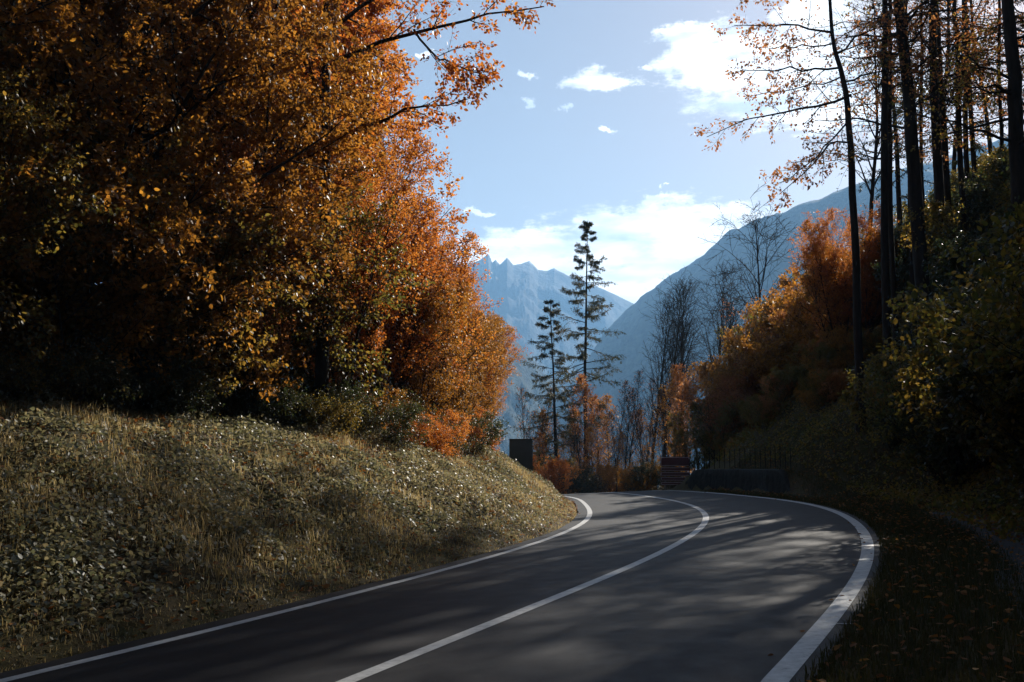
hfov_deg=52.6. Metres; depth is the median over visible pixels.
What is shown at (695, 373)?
shrub
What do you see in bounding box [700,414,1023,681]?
verge grass
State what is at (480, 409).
shrub
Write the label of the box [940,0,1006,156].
forest tree
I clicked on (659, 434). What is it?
bare sapling
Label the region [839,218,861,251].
forest tree
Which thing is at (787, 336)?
shrub
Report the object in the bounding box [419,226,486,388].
young tree
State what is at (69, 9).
broadleaf tree
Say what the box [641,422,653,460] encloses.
bare sapling
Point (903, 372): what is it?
shrub
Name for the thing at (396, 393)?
shrub
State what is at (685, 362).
bare tree
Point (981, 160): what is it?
shrub
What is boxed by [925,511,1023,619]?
path
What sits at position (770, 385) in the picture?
shrub
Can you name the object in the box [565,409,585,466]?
sapling
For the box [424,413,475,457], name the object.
bramble bush
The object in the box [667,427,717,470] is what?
shrub
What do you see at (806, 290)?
shrub
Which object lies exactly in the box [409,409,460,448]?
shrub
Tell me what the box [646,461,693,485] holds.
roadside bush
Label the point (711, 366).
shrub
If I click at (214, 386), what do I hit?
bramble bush
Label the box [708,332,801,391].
shrub
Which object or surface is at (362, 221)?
young tree
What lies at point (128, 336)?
young tree
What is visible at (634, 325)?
forested mountain
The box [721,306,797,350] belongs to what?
shrub
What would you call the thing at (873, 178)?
forest tree
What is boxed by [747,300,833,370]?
shrub
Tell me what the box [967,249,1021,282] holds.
shrub
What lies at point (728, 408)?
shrub
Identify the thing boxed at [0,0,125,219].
broadleaf tree
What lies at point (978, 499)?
slope undergrowth
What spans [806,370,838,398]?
shrub
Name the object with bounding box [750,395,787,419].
shrub
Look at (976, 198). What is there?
shrub
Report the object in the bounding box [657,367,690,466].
sapling
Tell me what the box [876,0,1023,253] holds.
forest tree
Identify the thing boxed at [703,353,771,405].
shrub
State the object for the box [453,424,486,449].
shrub
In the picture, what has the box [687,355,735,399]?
shrub
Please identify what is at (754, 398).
shrub
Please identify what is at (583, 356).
larch
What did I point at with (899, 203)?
forest tree
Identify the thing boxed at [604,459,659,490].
roadside bush
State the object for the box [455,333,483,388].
young tree
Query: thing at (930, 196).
shrub
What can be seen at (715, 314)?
bare tree
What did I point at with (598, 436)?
bare sapling
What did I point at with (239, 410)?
bramble bush
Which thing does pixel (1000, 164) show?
shrub
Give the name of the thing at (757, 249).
bare tree
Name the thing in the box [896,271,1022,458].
shrub
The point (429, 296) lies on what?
young tree
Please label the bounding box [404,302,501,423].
young tree
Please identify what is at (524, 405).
bare sapling
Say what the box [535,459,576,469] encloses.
roadside bush
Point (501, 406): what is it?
young tree
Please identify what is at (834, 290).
shrub
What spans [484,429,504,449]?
shrub
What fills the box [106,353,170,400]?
bramble bush
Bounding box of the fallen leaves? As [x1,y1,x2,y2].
[0,359,1023,681]
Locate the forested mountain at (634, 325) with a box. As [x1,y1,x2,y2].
[565,137,1007,487]
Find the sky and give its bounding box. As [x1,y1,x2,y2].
[21,0,1023,303]
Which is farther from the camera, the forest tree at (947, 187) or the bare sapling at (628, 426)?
the bare sapling at (628, 426)
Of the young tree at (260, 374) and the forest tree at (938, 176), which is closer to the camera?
the young tree at (260, 374)
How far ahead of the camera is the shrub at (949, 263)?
36.40 m
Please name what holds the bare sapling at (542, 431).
on the ground at (170, 612)
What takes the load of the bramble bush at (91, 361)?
on the ground at (170, 612)
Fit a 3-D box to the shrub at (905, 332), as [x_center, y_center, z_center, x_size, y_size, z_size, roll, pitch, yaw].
[15.059,0.081,32.677,5.952,6.043,6.639,3,-7,-23]
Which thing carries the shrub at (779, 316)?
on the ground at (170, 612)
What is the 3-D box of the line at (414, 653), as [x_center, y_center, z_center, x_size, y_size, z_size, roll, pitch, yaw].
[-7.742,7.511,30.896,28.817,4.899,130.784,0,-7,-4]
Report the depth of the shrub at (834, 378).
45.19 m
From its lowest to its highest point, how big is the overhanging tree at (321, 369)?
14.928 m
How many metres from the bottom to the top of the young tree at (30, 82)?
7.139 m
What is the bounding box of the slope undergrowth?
[703,205,1023,542]
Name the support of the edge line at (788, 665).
on the road
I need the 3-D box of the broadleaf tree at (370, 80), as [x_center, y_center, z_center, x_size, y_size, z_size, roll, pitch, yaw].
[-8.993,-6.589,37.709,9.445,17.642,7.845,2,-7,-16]
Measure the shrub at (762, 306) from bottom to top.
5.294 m
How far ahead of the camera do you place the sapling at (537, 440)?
63.75 m
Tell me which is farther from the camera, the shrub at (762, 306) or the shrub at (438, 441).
the shrub at (762, 306)
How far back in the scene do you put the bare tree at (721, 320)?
79.61 m
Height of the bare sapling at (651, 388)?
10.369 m
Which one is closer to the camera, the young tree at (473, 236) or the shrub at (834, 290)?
the young tree at (473, 236)
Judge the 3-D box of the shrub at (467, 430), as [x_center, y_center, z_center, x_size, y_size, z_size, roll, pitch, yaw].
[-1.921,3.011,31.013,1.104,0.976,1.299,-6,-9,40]
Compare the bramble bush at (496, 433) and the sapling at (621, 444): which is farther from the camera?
the sapling at (621, 444)
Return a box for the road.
[0,490,884,681]
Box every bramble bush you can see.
[0,327,149,414]
[84,343,232,423]
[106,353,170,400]
[119,362,233,419]
[176,375,259,418]
[211,371,278,421]
[219,372,317,431]
[273,381,314,418]
[286,385,373,439]
[296,368,388,435]
[330,374,405,426]
[344,385,444,449]
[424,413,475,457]
[460,406,509,454]
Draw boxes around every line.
[0,496,591,681]
[336,492,708,681]
[650,490,873,681]
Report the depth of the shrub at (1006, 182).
37.04 m
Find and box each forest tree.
[783,0,991,361]
[802,0,988,332]
[802,0,990,409]
[802,0,1002,339]
[813,0,928,332]
[824,0,981,230]
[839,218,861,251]
[842,0,955,228]
[844,0,929,115]
[851,0,1023,283]
[854,0,1023,298]
[857,0,1022,224]
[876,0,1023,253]
[891,0,1023,218]
[907,0,996,103]
[907,0,1023,146]
[917,0,1020,175]
[923,0,1007,194]
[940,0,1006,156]
[942,0,1023,192]
[977,0,1023,146]
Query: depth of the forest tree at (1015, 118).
35.00 m
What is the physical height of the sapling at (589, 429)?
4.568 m
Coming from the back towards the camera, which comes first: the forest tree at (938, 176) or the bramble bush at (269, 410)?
the forest tree at (938, 176)
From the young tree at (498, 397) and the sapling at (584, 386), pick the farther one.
the sapling at (584, 386)
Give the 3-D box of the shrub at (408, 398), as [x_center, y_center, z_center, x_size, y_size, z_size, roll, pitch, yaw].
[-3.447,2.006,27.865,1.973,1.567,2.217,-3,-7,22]
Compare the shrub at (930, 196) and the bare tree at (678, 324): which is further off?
the bare tree at (678, 324)
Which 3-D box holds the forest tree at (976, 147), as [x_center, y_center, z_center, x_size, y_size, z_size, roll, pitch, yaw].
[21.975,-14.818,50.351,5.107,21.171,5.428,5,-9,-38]
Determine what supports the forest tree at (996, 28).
on the ground at (170, 612)
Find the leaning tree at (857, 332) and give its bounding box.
[690,0,929,433]
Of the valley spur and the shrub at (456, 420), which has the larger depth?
the valley spur
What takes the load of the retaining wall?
on the ground at (170, 612)
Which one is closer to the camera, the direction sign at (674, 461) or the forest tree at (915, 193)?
the forest tree at (915, 193)
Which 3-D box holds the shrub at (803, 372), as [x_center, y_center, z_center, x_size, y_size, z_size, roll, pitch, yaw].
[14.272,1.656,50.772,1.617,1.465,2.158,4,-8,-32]
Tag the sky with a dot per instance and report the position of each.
(594, 114)
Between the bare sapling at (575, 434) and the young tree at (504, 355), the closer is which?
the young tree at (504, 355)
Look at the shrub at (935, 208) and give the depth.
40.96 m
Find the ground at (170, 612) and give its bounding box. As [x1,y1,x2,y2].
[0,282,1023,681]
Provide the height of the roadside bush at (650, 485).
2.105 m
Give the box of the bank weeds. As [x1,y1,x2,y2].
[0,388,573,660]
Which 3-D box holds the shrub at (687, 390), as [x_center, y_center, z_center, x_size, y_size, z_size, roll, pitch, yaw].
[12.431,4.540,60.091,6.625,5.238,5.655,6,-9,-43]
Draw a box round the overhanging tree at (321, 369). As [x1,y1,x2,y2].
[253,0,555,426]
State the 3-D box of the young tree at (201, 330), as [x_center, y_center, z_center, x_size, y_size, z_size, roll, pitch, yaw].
[-7.200,-1.335,20.234,6.333,6.166,6.259,-6,-9,40]
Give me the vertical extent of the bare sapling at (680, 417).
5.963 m
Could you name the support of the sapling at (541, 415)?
on the ground at (170, 612)
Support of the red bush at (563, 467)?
on the ground at (170, 612)
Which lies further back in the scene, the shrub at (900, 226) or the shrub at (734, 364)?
the shrub at (734, 364)
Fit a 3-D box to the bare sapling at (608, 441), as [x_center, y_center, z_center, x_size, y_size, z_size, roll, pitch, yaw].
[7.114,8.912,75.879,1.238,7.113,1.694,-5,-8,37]
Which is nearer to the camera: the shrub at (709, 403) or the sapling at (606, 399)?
the shrub at (709, 403)
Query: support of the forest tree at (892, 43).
on the ground at (170, 612)
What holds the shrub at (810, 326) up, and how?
on the ground at (170, 612)
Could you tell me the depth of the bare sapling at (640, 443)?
73.35 m
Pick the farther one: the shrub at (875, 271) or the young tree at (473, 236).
the shrub at (875, 271)
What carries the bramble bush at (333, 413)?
on the ground at (170, 612)
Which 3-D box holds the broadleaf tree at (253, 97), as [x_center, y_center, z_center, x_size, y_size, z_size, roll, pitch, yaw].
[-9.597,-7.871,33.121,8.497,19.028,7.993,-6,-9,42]
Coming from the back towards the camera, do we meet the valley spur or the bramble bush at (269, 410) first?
the valley spur
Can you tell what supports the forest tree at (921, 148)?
on the ground at (170, 612)
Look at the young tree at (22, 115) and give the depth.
15.83 m
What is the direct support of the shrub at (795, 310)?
on the ground at (170, 612)
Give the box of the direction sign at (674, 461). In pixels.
[660,457,689,489]
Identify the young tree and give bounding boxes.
[0,0,229,361]
[0,13,73,292]
[0,67,126,358]
[0,109,276,405]
[3,92,345,412]
[151,172,364,421]
[169,115,345,420]
[192,183,435,400]
[267,125,451,424]
[308,150,471,396]
[340,219,476,401]
[372,203,503,412]
[383,278,477,427]
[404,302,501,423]
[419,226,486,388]
[439,310,511,415]
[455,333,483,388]
[457,273,504,424]
[460,313,518,415]
[475,320,531,414]
[478,345,521,423]
[486,369,506,408]
[783,198,898,353]
[812,214,903,332]
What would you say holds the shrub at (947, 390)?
on the ground at (170, 612)
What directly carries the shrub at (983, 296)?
on the ground at (170, 612)
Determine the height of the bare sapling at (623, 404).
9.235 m
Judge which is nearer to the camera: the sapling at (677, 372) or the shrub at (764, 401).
the shrub at (764, 401)
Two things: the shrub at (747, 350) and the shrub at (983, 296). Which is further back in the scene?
the shrub at (747, 350)
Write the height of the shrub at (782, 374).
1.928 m
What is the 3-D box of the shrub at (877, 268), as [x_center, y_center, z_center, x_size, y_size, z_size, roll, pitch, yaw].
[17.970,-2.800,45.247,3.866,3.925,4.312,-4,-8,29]
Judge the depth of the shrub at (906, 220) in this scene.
51.98 m
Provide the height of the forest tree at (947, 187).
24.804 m
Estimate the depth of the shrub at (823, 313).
55.38 m
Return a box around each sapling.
[514,386,539,438]
[519,409,537,442]
[532,388,557,441]
[533,408,554,460]
[533,433,545,464]
[536,426,548,466]
[551,417,562,460]
[557,433,571,465]
[565,396,585,489]
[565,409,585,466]
[569,373,599,473]
[580,427,603,488]
[585,394,613,474]
[589,408,602,473]
[591,393,624,466]
[600,421,612,465]
[606,410,620,491]
[608,379,632,465]
[613,431,628,472]
[617,389,640,468]
[628,385,647,462]
[628,409,657,466]
[636,378,660,459]
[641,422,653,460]
[647,384,672,461]
[648,430,658,489]
[653,391,671,456]
[654,398,668,456]
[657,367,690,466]
[666,363,695,455]
[666,388,689,476]
[670,392,687,471]
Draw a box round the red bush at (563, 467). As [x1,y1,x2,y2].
[533,454,583,493]
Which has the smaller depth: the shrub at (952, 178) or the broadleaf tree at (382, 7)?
the broadleaf tree at (382, 7)
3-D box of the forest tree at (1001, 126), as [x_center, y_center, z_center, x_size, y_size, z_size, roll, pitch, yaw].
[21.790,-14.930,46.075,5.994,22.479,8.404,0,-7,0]
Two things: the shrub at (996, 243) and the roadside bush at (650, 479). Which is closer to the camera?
the shrub at (996, 243)
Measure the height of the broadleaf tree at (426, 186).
14.561 m
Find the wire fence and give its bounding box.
[689,446,790,475]
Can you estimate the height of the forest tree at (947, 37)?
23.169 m
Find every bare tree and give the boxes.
[619,369,649,466]
[638,289,688,462]
[642,269,717,427]
[648,275,706,456]
[660,308,705,468]
[686,251,749,411]
[686,284,757,380]
[698,184,802,349]
[714,296,741,354]
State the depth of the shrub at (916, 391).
20.63 m
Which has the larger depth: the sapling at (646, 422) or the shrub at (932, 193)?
the sapling at (646, 422)
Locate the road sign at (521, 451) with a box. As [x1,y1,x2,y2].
[509,439,532,470]
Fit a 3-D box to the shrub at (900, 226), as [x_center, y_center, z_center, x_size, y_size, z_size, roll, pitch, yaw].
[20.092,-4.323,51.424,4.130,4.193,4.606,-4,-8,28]
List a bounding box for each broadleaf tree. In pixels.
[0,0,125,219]
[0,0,201,291]
[0,0,386,413]
[1,0,277,304]
[2,0,367,368]
[19,0,258,329]
[69,0,400,389]
[108,0,331,375]
[153,0,405,408]
[198,0,404,361]
[269,28,432,383]
[278,0,488,391]
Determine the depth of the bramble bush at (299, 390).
24.01 m
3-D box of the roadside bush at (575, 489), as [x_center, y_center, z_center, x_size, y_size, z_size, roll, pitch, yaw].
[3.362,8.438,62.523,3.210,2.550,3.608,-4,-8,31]
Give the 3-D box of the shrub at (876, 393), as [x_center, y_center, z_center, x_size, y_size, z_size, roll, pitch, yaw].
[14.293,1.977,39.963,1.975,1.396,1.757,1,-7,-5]
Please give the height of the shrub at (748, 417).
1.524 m
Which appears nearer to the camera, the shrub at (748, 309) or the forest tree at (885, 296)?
the forest tree at (885, 296)
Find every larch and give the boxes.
[504,299,600,487]
[540,220,626,467]
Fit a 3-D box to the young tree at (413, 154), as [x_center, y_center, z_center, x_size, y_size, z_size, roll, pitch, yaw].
[-3.917,-1.509,25.599,5.456,7.883,4.544,-2,-7,15]
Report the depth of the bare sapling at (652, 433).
65.06 m
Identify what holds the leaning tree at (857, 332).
on the ground at (170, 612)
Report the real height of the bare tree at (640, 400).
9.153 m
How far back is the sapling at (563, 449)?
66.74 m
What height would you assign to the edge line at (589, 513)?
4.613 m
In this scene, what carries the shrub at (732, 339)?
on the ground at (170, 612)
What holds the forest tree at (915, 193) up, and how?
on the ground at (170, 612)
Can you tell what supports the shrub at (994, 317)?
on the ground at (170, 612)
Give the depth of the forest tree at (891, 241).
44.01 m
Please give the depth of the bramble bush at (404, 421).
24.79 m
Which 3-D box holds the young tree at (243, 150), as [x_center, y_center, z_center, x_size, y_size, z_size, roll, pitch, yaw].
[-5.768,-1.197,22.073,3.568,6.604,4.406,-5,-8,36]
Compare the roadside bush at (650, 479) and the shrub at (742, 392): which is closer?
the shrub at (742, 392)
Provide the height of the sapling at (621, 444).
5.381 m
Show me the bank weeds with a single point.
(266, 430)
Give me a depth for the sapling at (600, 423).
70.42 m
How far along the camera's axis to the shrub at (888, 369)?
32.81 m
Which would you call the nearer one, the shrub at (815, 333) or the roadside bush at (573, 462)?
the shrub at (815, 333)
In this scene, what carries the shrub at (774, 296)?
on the ground at (170, 612)
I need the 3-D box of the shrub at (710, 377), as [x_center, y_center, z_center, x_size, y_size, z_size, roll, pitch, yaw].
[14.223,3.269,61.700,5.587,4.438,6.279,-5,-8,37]
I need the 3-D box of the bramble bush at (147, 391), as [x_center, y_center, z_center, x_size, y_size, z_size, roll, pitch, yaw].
[-6.710,0.862,19.261,2.841,1.913,2.544,3,-8,-27]
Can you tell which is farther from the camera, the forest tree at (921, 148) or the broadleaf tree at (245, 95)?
the forest tree at (921, 148)
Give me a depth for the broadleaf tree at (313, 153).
23.14 m
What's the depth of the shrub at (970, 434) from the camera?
29.57 m
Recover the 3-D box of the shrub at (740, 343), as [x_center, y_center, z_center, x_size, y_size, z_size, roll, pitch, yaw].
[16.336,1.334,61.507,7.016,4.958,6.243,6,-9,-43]
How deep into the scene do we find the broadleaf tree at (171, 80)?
26.11 m
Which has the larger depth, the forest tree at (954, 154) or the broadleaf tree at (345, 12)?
the forest tree at (954, 154)
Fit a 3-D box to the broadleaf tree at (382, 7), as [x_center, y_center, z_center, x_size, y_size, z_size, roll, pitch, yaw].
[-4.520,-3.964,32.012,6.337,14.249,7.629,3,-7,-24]
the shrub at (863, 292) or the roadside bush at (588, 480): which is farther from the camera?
the roadside bush at (588, 480)
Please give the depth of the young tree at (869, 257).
49.33 m
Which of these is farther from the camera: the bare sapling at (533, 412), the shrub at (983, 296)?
the bare sapling at (533, 412)
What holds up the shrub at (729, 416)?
on the ground at (170, 612)
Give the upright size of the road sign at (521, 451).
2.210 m
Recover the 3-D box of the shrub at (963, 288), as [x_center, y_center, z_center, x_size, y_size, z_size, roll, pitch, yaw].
[15.430,0.263,31.982,6.204,5.619,8.276,-5,-8,38]
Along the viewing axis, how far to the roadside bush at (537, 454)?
61.44 m
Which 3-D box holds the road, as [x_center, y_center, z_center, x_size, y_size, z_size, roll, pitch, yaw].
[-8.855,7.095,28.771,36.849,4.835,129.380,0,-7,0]
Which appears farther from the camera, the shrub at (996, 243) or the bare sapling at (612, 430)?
the bare sapling at (612, 430)
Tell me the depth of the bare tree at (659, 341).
77.27 m
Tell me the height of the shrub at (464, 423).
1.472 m
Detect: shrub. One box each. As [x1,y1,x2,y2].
[347,381,406,431]
[363,385,429,435]
[384,413,437,447]
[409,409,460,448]
[415,420,468,457]
[429,397,461,422]
[435,408,473,448]
[440,426,469,452]
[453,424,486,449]
[465,405,496,442]
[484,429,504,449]
[664,395,759,462]
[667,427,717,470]
[673,372,756,451]
[684,361,728,395]
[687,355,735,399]
[696,357,776,398]
[696,383,719,430]
[698,354,727,388]
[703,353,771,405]
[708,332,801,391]
[714,298,776,366]
[715,363,762,441]
[715,397,744,429]
[717,437,738,453]
[719,355,786,405]
[720,326,757,360]
[721,298,784,339]
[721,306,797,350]
[724,318,806,367]
[732,332,783,395]
[734,389,784,428]
[735,426,753,439]
[737,298,763,336]
[738,398,771,424]
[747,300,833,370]
[747,324,803,365]
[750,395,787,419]
[752,270,807,315]
[753,293,809,323]
[755,307,792,362]
[758,373,805,407]
[760,254,821,352]
[760,371,809,405]
[767,350,801,399]
[770,362,809,399]
[772,313,828,374]
[777,362,815,382]
[781,241,908,329]
[789,257,890,330]
[791,227,908,321]
[798,368,851,404]
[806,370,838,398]
[809,298,851,336]
[813,324,852,344]
[815,368,851,404]
[831,259,903,330]
[834,344,981,484]
[847,230,933,302]
[853,379,909,408]
[870,237,952,315]
[873,199,926,228]
[873,221,932,268]
[875,274,1023,503]
[880,353,999,490]
[886,201,1023,455]
[886,271,998,401]
[890,254,1007,414]
[893,191,982,233]
[893,343,938,422]
[896,180,1010,287]
[896,185,989,235]
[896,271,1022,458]
[905,169,1007,247]
[916,227,1000,299]
[921,296,1017,471]
[924,300,1023,506]
[926,168,970,199]
[927,203,1004,288]
[928,170,1008,236]
[930,154,989,195]
[932,248,1023,400]
[944,196,1023,304]
[951,153,992,180]
[953,272,1014,331]
[955,144,1010,215]
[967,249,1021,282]
[970,149,1009,204]
[972,142,1008,186]
[989,148,1008,176]
[1000,156,1010,193]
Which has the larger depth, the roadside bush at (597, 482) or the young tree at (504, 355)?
the roadside bush at (597, 482)
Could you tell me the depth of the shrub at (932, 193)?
54.34 m
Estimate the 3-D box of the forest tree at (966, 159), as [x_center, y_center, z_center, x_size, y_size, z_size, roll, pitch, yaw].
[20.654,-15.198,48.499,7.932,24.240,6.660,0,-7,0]
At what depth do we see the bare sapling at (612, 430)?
63.80 m
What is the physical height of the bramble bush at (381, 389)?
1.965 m
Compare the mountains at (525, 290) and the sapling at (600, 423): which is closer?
the sapling at (600, 423)
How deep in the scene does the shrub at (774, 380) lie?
50.21 m
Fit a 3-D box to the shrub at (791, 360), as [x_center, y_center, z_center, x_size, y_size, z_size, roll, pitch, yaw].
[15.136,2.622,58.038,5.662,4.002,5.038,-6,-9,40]
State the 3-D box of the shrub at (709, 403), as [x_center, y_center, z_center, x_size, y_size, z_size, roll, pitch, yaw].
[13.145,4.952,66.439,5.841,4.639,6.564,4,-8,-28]
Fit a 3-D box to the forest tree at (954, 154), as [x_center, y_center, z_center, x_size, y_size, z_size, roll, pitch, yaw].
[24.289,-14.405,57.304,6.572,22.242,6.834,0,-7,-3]
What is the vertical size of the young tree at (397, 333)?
8.080 m
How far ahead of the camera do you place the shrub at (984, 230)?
40.02 m
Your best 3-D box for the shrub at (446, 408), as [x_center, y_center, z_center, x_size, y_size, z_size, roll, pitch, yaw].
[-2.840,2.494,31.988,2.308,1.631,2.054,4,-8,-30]
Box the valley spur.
[286,304,596,465]
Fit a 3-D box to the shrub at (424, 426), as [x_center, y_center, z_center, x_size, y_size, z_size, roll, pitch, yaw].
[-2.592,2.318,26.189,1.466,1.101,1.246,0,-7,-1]
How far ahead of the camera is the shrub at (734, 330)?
65.93 m
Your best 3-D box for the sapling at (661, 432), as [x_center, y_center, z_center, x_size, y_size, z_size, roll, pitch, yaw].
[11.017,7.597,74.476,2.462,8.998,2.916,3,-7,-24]
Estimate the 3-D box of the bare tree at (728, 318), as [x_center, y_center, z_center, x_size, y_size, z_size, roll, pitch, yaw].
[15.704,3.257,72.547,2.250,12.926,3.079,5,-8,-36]
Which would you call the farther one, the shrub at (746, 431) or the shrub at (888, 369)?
the shrub at (746, 431)
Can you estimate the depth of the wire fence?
46.56 m
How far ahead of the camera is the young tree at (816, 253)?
50.23 m
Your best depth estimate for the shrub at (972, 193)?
47.75 m
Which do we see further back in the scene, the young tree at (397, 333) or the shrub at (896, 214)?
the shrub at (896, 214)
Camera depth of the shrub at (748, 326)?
68.67 m
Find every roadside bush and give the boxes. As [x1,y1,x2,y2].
[504,449,560,480]
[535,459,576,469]
[536,460,596,493]
[543,457,608,493]
[573,461,618,493]
[593,460,634,491]
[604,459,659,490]
[615,463,667,490]
[619,454,683,490]
[636,461,676,489]
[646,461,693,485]
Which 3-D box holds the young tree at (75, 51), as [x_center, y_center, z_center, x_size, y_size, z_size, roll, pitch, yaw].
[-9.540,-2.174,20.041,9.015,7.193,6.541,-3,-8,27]
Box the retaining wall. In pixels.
[685,469,790,493]
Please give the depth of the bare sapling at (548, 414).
72.40 m
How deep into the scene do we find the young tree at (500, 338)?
40.63 m
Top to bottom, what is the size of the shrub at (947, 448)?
4.704 m
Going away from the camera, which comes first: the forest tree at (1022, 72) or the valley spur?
the forest tree at (1022, 72)
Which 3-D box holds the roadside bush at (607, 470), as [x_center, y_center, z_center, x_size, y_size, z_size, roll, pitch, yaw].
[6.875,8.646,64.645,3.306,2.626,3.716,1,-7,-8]
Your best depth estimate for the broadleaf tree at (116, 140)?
21.73 m
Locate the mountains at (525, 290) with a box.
[188,254,632,391]
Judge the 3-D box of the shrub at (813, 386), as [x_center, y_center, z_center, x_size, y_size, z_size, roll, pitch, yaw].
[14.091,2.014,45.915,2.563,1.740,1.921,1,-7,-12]
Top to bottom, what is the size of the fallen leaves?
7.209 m
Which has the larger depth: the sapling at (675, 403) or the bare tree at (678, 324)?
the bare tree at (678, 324)
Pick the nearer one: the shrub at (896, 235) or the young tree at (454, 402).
the young tree at (454, 402)
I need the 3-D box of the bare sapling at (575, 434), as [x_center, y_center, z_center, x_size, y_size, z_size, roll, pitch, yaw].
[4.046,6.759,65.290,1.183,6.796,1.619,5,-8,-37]
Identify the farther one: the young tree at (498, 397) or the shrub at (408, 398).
the young tree at (498, 397)
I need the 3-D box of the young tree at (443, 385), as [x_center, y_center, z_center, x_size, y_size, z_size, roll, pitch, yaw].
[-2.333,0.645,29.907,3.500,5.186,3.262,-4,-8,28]
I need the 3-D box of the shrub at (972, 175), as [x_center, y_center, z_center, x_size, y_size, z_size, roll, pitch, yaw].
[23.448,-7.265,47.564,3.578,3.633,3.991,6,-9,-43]
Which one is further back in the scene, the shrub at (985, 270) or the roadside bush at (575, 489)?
the roadside bush at (575, 489)
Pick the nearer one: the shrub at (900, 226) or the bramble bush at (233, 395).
the bramble bush at (233, 395)
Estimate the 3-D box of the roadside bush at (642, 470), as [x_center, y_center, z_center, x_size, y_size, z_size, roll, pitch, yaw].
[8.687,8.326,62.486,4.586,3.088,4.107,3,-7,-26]
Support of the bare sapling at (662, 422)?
on the ground at (170, 612)
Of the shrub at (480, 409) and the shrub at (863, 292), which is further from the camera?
the shrub at (863, 292)
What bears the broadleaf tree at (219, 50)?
on the ground at (170, 612)
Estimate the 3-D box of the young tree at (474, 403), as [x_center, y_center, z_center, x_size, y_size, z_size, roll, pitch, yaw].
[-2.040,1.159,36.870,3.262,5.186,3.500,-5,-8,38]
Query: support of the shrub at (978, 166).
on the ground at (170, 612)
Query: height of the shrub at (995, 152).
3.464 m
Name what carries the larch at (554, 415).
on the ground at (170, 612)
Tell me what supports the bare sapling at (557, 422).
on the ground at (170, 612)
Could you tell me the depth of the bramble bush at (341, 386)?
24.28 m
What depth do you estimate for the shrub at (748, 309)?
69.28 m
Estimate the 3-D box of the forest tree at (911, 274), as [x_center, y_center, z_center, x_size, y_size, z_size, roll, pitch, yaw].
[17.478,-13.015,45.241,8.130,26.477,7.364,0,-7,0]
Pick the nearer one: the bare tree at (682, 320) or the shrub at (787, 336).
the shrub at (787, 336)
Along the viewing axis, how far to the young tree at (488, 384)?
40.19 m
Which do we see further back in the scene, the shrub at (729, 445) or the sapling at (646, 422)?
the sapling at (646, 422)

